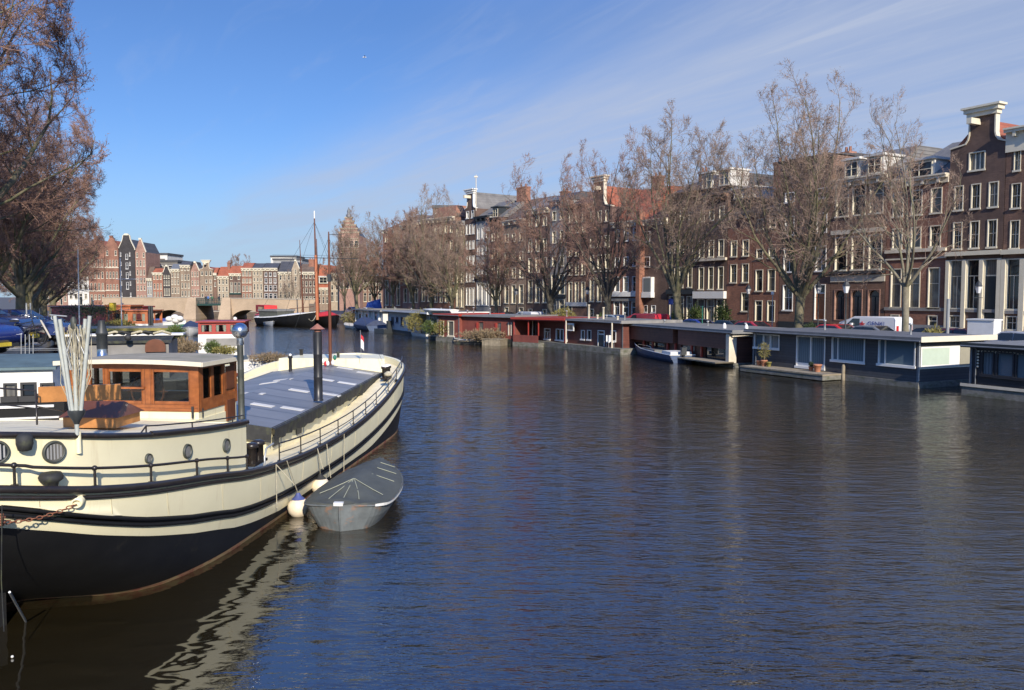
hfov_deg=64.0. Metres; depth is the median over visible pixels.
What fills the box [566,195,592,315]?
canal house
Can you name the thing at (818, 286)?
street lamp
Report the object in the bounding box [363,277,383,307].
canal house
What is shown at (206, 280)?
canal house
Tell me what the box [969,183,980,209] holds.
window
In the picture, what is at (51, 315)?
davit frame
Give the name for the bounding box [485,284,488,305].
window
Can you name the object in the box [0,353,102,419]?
cabin boat
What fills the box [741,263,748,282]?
window
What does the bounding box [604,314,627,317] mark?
parked car
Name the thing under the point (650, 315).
parked van
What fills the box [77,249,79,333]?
mast
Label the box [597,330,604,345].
door
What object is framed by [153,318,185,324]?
boat
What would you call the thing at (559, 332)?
window
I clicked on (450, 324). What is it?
window
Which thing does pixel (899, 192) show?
window
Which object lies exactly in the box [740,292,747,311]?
window
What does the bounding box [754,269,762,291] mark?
window
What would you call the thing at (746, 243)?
window
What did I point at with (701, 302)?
window
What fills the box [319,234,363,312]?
bare tree
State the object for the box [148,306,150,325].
mooring pole
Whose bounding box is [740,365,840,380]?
landing stage
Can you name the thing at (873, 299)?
window
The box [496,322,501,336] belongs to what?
window
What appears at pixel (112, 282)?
canal house
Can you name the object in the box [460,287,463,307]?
window
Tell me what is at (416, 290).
window
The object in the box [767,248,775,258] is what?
window
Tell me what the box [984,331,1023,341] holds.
parked car
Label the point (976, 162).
window
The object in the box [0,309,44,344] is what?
parked car
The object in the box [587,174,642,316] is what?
canal house
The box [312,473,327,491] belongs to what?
fender
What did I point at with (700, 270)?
window
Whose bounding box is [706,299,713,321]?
window
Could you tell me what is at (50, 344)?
quay wall
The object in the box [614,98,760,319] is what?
bare tree
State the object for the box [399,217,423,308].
canal house
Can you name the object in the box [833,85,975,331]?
bare tree
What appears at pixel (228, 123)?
sky
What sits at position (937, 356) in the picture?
end window
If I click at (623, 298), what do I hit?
canal house
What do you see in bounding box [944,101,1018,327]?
canal house
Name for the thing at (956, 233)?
window
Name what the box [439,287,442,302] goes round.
window
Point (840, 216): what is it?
window
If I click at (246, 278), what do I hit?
canal house
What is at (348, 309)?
parked car
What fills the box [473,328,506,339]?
shrub
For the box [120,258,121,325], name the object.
mast
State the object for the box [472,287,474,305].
window
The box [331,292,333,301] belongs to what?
window
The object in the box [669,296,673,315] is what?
window
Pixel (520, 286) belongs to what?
window
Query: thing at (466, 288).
window
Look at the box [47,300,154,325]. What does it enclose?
houseboat
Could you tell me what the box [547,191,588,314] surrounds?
canal house
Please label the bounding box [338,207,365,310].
gabled tower house
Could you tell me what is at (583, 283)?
window
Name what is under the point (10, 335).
parked car
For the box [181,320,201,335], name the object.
boat
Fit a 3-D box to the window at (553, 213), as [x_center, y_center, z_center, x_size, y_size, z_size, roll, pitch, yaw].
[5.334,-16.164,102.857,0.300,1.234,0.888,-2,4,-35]
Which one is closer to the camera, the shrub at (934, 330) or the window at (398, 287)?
the shrub at (934, 330)
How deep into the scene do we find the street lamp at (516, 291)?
102.74 m
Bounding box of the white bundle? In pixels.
[165,314,183,322]
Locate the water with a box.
[0,316,1023,689]
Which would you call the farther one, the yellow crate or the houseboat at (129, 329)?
the yellow crate
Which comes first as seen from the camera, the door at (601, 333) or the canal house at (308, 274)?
the door at (601, 333)
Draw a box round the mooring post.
[841,364,844,379]
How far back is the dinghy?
16.24 m
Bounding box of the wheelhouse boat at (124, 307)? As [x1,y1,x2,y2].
[106,305,143,321]
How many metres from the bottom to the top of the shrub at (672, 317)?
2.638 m
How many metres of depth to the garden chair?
64.87 m
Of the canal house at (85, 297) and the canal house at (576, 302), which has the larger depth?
the canal house at (85, 297)
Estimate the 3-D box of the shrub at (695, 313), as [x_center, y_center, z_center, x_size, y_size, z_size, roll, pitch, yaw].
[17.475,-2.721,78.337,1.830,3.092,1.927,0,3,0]
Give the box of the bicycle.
[9,314,46,347]
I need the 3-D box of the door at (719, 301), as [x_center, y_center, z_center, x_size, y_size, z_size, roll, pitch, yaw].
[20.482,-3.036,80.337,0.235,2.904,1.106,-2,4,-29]
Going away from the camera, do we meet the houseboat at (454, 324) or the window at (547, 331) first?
the window at (547, 331)
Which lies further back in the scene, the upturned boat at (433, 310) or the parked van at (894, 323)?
the upturned boat at (433, 310)
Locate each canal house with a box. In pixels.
[56,288,67,304]
[68,276,89,304]
[89,236,107,304]
[105,236,120,296]
[118,234,138,296]
[135,238,159,296]
[146,267,163,296]
[152,268,163,296]
[163,265,170,296]
[170,264,180,296]
[179,261,200,296]
[191,261,202,296]
[200,260,215,309]
[213,267,219,309]
[217,261,230,309]
[228,266,241,297]
[241,263,254,297]
[252,263,265,297]
[263,263,280,297]
[278,261,294,298]
[292,260,302,298]
[300,258,319,298]
[318,265,332,309]
[330,266,338,309]
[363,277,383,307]
[380,215,430,308]
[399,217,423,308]
[417,214,435,308]
[430,205,465,308]
[453,220,464,310]
[463,188,530,309]
[473,200,516,311]
[488,183,530,312]
[501,196,553,313]
[524,189,570,314]
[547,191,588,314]
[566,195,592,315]
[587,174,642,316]
[610,172,683,315]
[635,201,668,313]
[665,168,706,319]
[692,167,773,321]
[724,157,785,320]
[750,203,779,326]
[778,146,866,327]
[828,145,942,323]
[884,141,961,328]
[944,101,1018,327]
[999,125,1023,331]
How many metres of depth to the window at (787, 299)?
73.12 m
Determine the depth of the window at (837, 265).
68.08 m
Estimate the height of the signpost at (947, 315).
3.200 m
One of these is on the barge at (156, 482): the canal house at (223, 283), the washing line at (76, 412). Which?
the washing line at (76, 412)
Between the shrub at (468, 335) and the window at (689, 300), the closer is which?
the shrub at (468, 335)
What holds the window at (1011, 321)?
in the canal house at (1011, 310)
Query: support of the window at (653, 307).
in the canal house at (651, 289)
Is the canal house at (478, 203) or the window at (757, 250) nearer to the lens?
the window at (757, 250)
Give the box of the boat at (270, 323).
[263,321,274,325]
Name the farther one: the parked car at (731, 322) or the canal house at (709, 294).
the canal house at (709, 294)
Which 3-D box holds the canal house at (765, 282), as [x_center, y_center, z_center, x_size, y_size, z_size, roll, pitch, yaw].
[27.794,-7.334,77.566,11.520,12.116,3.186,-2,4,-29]
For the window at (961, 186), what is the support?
in the canal house at (979, 149)
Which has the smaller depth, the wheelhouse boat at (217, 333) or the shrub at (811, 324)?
the wheelhouse boat at (217, 333)
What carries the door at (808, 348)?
in the houseboat at (916, 360)
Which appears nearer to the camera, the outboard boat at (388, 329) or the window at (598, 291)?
the window at (598, 291)
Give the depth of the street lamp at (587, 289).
85.09 m
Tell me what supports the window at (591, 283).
in the canal house at (596, 302)
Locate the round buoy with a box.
[124,334,131,340]
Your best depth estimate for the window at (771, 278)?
74.66 m
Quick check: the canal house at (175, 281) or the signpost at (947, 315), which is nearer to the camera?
the signpost at (947, 315)
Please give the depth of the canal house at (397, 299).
137.31 m
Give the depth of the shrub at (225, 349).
34.88 m
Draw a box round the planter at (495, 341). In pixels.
[482,338,506,345]
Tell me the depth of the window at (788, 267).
72.98 m
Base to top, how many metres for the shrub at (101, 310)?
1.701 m
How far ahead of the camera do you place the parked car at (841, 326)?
55.30 m
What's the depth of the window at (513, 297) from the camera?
110.80 m
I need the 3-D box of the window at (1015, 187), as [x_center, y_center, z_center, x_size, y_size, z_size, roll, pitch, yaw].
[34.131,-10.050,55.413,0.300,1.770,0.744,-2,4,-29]
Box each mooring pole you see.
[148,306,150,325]
[150,306,152,325]
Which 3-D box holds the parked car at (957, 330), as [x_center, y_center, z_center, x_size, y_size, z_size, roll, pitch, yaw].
[26.375,-0.286,48.818,2.040,1.455,4.276,-2,4,-34]
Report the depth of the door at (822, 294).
69.88 m
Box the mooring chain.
[0,504,76,524]
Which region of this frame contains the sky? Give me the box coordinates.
[0,0,1023,296]
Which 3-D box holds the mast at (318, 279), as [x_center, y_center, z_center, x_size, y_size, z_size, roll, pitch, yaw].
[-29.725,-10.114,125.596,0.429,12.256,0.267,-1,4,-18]
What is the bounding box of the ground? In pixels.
[0,297,343,312]
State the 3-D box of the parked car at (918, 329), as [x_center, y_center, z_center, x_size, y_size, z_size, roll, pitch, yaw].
[25.367,-0.346,49.824,2.040,1.455,4.276,-2,4,-29]
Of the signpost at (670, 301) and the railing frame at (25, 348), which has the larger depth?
the signpost at (670, 301)
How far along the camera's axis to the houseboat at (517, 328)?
75.85 m
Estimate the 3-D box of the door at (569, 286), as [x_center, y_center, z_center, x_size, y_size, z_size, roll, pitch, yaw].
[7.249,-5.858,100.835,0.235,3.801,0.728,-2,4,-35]
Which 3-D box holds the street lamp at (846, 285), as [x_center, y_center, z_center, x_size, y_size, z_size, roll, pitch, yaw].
[21.413,-2.006,52.572,0.502,4.450,0.600,-2,4,-29]
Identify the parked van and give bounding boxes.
[516,311,542,313]
[626,313,668,319]
[839,316,912,330]
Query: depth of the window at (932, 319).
61.04 m
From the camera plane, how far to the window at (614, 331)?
65.02 m
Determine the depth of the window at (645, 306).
90.34 m
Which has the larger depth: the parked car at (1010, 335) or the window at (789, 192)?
the window at (789, 192)
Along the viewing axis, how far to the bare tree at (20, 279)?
49.25 m
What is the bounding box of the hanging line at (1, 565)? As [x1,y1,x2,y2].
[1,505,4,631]
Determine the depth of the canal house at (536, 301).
106.34 m
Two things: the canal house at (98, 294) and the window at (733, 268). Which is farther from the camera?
the canal house at (98, 294)
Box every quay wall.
[0,340,54,353]
[171,311,320,315]
[338,315,353,322]
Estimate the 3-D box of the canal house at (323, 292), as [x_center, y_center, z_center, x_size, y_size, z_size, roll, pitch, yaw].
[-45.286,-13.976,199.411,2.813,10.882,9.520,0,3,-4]
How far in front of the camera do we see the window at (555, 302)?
103.53 m
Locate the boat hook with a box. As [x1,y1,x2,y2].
[8,591,26,622]
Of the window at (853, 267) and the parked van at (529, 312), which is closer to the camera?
the window at (853, 267)
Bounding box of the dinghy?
[304,457,402,531]
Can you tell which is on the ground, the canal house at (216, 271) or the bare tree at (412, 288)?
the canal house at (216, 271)
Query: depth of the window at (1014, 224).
55.70 m
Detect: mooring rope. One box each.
[276,466,276,507]
[287,461,297,492]
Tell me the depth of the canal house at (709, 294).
80.82 m
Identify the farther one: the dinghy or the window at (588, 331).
the window at (588, 331)
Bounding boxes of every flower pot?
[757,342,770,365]
[808,362,813,370]
[813,364,821,371]
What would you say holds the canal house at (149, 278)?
on the ground
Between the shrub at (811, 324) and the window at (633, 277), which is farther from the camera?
the window at (633, 277)
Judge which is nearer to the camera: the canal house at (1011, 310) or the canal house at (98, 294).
the canal house at (1011, 310)
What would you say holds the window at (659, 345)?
in the houseboat at (726, 345)
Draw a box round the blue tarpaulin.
[366,299,381,307]
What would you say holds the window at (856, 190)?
in the canal house at (863, 301)
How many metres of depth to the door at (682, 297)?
85.22 m
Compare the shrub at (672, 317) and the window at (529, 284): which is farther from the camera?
the window at (529, 284)
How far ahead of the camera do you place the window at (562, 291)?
102.22 m
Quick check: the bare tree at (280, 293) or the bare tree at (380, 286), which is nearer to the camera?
the bare tree at (380, 286)
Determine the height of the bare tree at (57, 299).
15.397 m
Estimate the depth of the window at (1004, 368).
35.89 m
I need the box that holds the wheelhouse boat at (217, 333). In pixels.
[195,317,250,357]
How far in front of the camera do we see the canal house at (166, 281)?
192.66 m
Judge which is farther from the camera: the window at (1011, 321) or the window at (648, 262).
the window at (648, 262)
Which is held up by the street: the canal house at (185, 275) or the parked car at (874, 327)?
the parked car at (874, 327)
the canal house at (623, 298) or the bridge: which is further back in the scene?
the bridge
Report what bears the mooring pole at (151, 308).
in the water
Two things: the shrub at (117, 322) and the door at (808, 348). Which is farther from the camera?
the shrub at (117, 322)
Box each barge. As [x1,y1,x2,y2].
[0,232,405,626]
[55,330,188,390]
[225,359,277,371]
[254,309,315,326]
[315,311,339,325]
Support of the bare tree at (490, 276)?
on the street
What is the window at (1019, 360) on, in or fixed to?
in the houseboat at (996, 369)
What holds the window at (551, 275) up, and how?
in the canal house at (560, 301)
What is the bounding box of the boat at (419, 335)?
[411,329,429,338]
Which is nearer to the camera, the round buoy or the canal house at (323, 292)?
the round buoy
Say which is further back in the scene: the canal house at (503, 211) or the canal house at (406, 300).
the canal house at (406, 300)
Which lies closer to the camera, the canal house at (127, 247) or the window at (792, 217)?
the window at (792, 217)
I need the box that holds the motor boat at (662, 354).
[634,343,694,362]
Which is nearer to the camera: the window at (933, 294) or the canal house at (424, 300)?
the window at (933, 294)
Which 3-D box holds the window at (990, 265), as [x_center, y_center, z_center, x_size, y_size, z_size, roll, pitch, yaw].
[33.409,-3.686,57.150,0.235,4.661,0.951,-2,4,-29]
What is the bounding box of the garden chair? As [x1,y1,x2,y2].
[606,335,610,347]
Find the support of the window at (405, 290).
in the canal house at (406, 300)
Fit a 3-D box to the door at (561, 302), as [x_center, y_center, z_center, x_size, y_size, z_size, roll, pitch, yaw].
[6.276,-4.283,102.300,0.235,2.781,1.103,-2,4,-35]
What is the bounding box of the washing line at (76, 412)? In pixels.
[52,316,91,453]
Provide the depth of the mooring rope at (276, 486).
15.58 m
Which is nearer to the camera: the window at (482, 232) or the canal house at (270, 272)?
the window at (482, 232)
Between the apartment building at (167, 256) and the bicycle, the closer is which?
the bicycle
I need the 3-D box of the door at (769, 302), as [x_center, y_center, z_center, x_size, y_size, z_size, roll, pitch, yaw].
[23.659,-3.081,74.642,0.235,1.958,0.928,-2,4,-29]
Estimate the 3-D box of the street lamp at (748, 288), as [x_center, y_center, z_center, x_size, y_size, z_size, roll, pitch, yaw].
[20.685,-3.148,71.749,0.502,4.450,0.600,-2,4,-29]
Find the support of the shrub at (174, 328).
on the street
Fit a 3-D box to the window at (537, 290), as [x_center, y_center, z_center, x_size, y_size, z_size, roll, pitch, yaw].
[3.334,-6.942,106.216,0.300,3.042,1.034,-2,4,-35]
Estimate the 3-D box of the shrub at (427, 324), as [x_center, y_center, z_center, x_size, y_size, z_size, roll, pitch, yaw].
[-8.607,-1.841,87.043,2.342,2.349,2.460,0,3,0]
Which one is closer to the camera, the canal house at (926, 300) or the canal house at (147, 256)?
the canal house at (926, 300)
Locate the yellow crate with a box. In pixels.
[109,303,115,310]
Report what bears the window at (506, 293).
in the canal house at (509, 300)
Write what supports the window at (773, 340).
in the houseboat at (916, 360)
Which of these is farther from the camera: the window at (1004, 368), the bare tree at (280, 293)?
the bare tree at (280, 293)
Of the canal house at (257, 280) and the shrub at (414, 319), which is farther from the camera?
the canal house at (257, 280)
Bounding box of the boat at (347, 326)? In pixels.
[344,323,355,328]
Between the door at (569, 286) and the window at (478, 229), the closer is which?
the door at (569, 286)
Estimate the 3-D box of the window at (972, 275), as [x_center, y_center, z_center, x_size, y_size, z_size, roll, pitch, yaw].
[32.770,-4.281,58.193,0.300,3.598,1.051,-2,4,-29]
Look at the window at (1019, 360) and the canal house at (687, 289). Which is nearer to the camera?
the window at (1019, 360)
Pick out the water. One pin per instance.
(556, 518)
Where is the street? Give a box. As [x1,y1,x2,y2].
[333,312,350,315]
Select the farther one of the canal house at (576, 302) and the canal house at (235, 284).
the canal house at (235, 284)
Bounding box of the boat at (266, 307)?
[255,305,276,316]
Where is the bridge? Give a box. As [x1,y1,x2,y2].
[102,297,315,318]
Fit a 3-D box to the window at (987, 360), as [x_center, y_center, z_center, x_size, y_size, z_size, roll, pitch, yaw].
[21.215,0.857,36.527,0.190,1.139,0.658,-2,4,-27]
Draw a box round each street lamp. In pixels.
[514,287,517,312]
[585,286,589,315]
[745,284,751,320]
[815,281,821,326]
[842,279,850,328]
[974,280,982,317]
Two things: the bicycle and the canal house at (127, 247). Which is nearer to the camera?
the bicycle
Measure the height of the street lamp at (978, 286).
4.450 m
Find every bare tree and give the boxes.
[0,0,113,257]
[0,69,117,278]
[0,92,103,308]
[0,206,109,316]
[0,236,96,312]
[1,145,91,310]
[34,183,107,315]
[229,253,249,265]
[272,274,295,298]
[282,269,303,298]
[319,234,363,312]
[331,205,385,308]
[354,238,383,299]
[360,216,417,307]
[380,206,434,308]
[389,183,466,308]
[417,220,476,308]
[458,216,531,312]
[489,151,601,314]
[557,126,664,314]
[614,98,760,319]
[709,59,901,327]
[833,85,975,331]
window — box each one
[230,282,232,292]
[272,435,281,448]
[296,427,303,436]
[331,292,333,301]
[385,280,388,305]
[396,281,399,305]
[403,289,406,302]
[414,288,417,302]
[421,287,424,301]
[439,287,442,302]
[439,321,443,336]
[447,321,453,336]
[456,288,458,307]
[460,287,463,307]
[465,288,467,305]
[469,288,470,305]
[472,224,474,233]
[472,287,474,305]
[477,228,479,239]
[477,284,479,305]
[478,321,483,329]
[481,227,483,238]
[481,284,483,305]
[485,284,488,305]
[491,285,494,305]
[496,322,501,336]
[498,285,500,305]
[504,285,508,303]
[511,285,515,303]
[518,285,522,303]
[527,280,531,302]
[528,258,531,272]
[534,281,539,302]
[542,280,546,302]
[543,328,550,340]
[551,211,555,220]
[551,231,555,243]
[551,275,556,292]
[553,300,556,314]
[555,329,567,341]
[559,274,564,293]
[575,282,578,301]
[580,330,584,340]
[581,282,584,301]
[586,330,590,340]
[589,279,593,301]
[590,309,593,316]
[596,278,601,301]
[610,330,615,341]
[613,277,619,291]
[614,302,619,313]
[622,276,628,291]
[631,276,635,291]
[634,341,642,346]
[644,256,649,267]
[644,305,647,312]
[646,341,664,348]
[650,305,655,312]
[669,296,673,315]
[680,344,695,356]
[686,296,692,318]
[687,268,691,287]
[697,267,703,289]
[697,299,704,318]
[704,347,725,360]
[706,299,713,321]
[707,267,713,289]
[708,240,713,257]
[717,239,723,256]
[717,266,723,289]
[729,264,736,283]
[730,240,736,257]
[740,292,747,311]
[741,239,748,256]
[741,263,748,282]
[752,333,779,350]
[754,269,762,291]
[756,249,762,259]
[766,269,775,291]
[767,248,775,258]
[781,285,792,310]
[783,248,791,272]
[784,192,794,203]
[785,216,793,234]
[814,246,826,271]
[830,337,864,364]
[833,237,847,271]
[833,289,844,320]
[834,188,848,217]
[849,236,863,270]
[850,289,862,317]
[852,185,865,215]
[867,289,879,315]
[868,234,881,269]
[869,182,883,214]
[876,340,915,368]
[889,268,901,308]
[891,228,902,249]
[892,192,903,217]
[909,268,920,308]
[910,226,921,248]
[911,189,922,215]
[920,346,959,367]
[926,267,939,308]
[928,225,940,247]
[929,187,942,214]
[949,260,961,309]
[949,315,959,327]
[951,222,962,250]
[952,185,963,211]
[965,259,978,309]
[967,150,985,172]
[968,220,979,249]
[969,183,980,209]
[979,351,993,377]
[985,219,997,248]
[987,181,998,208]
[993,352,1014,379]
[1004,258,1019,310]
[1004,316,1017,330]
[1008,220,1019,248]
[1009,183,1021,209]
[1012,151,1020,171]
[1014,352,1023,380]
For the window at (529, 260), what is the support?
in the canal house at (536, 301)
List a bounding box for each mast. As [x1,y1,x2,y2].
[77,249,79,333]
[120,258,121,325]
[260,211,354,319]
[289,240,313,312]
[316,239,319,312]
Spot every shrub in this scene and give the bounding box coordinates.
[54,302,128,318]
[77,322,130,325]
[105,318,136,325]
[165,323,186,338]
[177,335,197,352]
[178,340,202,352]
[203,338,220,353]
[211,344,236,353]
[247,350,287,362]
[340,310,354,322]
[402,308,426,332]
[420,317,436,334]
[434,319,445,335]
[456,328,491,342]
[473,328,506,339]
[549,305,576,315]
[671,311,684,320]
[686,301,703,318]
[712,300,733,322]
[803,321,815,327]
[922,323,945,332]
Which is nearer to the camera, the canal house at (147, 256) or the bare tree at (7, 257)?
the bare tree at (7, 257)
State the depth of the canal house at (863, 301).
66.43 m
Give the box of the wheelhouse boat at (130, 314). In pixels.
[112,309,163,325]
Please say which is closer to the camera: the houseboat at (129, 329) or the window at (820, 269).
the houseboat at (129, 329)
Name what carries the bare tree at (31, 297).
on the street
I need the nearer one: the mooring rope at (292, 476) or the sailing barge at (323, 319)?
the mooring rope at (292, 476)
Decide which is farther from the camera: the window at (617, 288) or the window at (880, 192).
the window at (617, 288)
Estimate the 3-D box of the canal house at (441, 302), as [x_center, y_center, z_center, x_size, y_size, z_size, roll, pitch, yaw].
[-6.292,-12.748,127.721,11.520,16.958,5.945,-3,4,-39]
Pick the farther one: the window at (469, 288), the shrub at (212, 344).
the window at (469, 288)
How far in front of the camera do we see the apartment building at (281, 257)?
258.81 m
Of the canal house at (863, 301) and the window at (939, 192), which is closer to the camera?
the window at (939, 192)
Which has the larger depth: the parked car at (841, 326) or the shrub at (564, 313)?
the shrub at (564, 313)
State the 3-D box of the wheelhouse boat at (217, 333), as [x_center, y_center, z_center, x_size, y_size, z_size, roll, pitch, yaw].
[-13.827,-0.258,39.428,2.203,2.224,2.680,-1,3,-12]
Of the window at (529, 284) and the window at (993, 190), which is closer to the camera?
the window at (993, 190)
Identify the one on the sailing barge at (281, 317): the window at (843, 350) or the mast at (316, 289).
the mast at (316, 289)
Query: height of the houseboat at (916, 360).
3.600 m
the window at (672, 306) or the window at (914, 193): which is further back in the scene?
the window at (672, 306)
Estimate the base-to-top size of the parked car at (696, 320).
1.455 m
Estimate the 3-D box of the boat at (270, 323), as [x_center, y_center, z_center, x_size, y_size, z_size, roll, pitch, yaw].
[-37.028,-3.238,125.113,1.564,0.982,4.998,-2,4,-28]
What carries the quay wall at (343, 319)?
in the water
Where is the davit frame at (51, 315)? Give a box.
[50,314,66,332]
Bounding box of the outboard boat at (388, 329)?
[374,321,391,332]
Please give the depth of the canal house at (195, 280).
193.13 m
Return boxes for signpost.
[669,298,672,319]
[771,292,773,326]
[946,299,949,332]
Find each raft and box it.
[428,335,436,339]
[453,339,481,343]
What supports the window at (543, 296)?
in the canal house at (536, 301)
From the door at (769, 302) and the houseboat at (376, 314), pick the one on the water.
the houseboat at (376, 314)
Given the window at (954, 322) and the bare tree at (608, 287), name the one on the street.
the bare tree at (608, 287)
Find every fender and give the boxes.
[287,492,308,516]
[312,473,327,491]
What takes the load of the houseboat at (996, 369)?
on the water
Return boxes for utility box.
[966,318,1002,334]
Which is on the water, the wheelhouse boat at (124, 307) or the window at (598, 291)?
the wheelhouse boat at (124, 307)
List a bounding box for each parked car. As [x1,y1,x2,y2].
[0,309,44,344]
[0,323,23,352]
[3,309,70,341]
[345,307,354,314]
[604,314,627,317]
[683,319,712,323]
[712,320,741,324]
[734,321,771,326]
[815,324,852,328]
[851,325,894,330]
[912,327,945,332]
[942,328,966,333]
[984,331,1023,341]
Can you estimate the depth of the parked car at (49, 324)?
35.76 m
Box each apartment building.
[160,253,183,259]
[160,260,183,268]
[270,256,304,262]
[272,258,308,263]
[432,205,452,213]
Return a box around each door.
[145,339,165,351]
[559,300,564,314]
[568,282,571,310]
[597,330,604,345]
[622,302,628,315]
[631,302,634,314]
[681,296,683,318]
[716,299,723,319]
[754,300,762,320]
[767,300,774,321]
[794,335,825,370]
[814,284,825,319]
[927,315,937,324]
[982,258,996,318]
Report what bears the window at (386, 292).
in the canal house at (397, 299)
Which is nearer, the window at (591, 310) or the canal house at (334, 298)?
the window at (591, 310)
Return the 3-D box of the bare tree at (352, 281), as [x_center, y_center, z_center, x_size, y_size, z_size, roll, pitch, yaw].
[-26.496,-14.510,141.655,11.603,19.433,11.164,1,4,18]
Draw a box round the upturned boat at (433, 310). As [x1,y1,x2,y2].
[423,308,458,313]
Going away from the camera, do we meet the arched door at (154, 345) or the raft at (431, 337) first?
the arched door at (154, 345)
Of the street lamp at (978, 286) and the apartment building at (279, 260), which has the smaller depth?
the street lamp at (978, 286)
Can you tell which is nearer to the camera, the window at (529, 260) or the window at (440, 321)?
the window at (440, 321)
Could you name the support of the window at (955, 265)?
in the canal house at (979, 149)
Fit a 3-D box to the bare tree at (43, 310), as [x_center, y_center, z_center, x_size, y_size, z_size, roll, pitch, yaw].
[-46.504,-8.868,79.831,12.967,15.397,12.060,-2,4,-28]
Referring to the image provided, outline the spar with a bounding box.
[40,320,50,337]
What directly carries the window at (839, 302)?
in the canal house at (863, 301)
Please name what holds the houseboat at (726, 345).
on the water
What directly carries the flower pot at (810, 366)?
on the landing stage
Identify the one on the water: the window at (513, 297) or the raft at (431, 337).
the raft at (431, 337)
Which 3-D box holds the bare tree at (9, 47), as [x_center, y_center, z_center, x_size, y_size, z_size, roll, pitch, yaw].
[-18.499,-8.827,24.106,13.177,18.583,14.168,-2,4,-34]
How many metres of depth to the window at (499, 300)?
113.41 m
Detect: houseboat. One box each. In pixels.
[30,325,188,352]
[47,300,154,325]
[351,307,422,322]
[382,306,488,337]
[433,307,504,341]
[459,308,595,346]
[532,305,682,354]
[629,320,781,367]
[743,320,997,388]
[960,340,1023,401]
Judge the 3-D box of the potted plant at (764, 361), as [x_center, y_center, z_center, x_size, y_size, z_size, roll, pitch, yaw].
[14.915,0.498,48.544,0.849,1.512,0.834,0,3,0]
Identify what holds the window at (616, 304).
in the canal house at (623, 298)
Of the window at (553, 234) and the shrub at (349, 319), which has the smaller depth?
the window at (553, 234)
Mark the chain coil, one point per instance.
(4, 522)
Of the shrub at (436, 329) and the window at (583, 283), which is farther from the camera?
the window at (583, 283)
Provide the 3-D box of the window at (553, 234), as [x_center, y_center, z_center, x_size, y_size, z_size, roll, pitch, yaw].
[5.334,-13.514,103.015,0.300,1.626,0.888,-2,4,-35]
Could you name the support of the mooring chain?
attached to the barge at (156, 482)
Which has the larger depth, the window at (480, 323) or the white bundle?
the white bundle
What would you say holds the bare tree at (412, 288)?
on the street
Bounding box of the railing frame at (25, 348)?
[12,334,57,353]
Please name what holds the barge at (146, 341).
on the water
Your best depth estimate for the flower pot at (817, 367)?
44.74 m
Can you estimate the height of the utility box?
2.080 m
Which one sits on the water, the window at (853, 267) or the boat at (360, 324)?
the boat at (360, 324)
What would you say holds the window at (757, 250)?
in the canal house at (765, 282)
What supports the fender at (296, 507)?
hanging from the barge at (156, 482)
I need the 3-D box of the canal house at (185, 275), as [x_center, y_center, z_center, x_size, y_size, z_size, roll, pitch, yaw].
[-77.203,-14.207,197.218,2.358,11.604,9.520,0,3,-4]
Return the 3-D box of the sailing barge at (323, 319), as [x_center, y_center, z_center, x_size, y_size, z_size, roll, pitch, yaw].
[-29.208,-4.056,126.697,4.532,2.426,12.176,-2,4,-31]
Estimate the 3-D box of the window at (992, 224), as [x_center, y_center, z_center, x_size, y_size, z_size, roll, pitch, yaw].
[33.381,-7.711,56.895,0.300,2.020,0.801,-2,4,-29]
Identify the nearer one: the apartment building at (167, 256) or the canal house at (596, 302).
the canal house at (596, 302)
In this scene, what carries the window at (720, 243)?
in the canal house at (709, 294)
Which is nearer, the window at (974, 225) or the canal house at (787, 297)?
the window at (974, 225)
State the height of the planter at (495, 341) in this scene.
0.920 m
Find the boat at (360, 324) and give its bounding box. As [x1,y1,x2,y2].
[353,317,385,330]
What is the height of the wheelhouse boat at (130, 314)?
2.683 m
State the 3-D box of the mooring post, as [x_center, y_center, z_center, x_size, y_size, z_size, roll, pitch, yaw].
[17.751,1.716,43.917,0.185,1.350,0.185,1,4,22]
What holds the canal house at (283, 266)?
on the ground
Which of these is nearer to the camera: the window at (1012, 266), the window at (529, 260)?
the window at (1012, 266)
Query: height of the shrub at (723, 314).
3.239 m
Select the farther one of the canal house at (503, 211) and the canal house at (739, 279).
the canal house at (503, 211)
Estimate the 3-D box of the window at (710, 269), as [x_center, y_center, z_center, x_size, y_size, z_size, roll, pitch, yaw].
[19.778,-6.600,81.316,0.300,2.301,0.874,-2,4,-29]
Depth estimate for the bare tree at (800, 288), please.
57.90 m
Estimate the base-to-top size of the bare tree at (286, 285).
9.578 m
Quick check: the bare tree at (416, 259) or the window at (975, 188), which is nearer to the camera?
the window at (975, 188)
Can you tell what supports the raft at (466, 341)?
on the water
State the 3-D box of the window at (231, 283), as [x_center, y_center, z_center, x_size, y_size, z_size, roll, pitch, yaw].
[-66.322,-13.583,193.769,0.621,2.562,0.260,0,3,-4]
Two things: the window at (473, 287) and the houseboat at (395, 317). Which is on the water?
the houseboat at (395, 317)
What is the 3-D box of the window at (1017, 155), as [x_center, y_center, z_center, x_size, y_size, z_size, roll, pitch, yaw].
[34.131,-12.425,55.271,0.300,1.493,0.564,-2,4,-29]
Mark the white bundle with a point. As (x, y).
(174, 318)
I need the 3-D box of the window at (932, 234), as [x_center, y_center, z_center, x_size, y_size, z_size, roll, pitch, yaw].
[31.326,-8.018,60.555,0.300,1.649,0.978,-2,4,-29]
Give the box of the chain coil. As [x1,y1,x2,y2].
[0,513,5,525]
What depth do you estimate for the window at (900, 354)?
41.12 m
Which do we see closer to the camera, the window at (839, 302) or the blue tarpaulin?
the window at (839, 302)

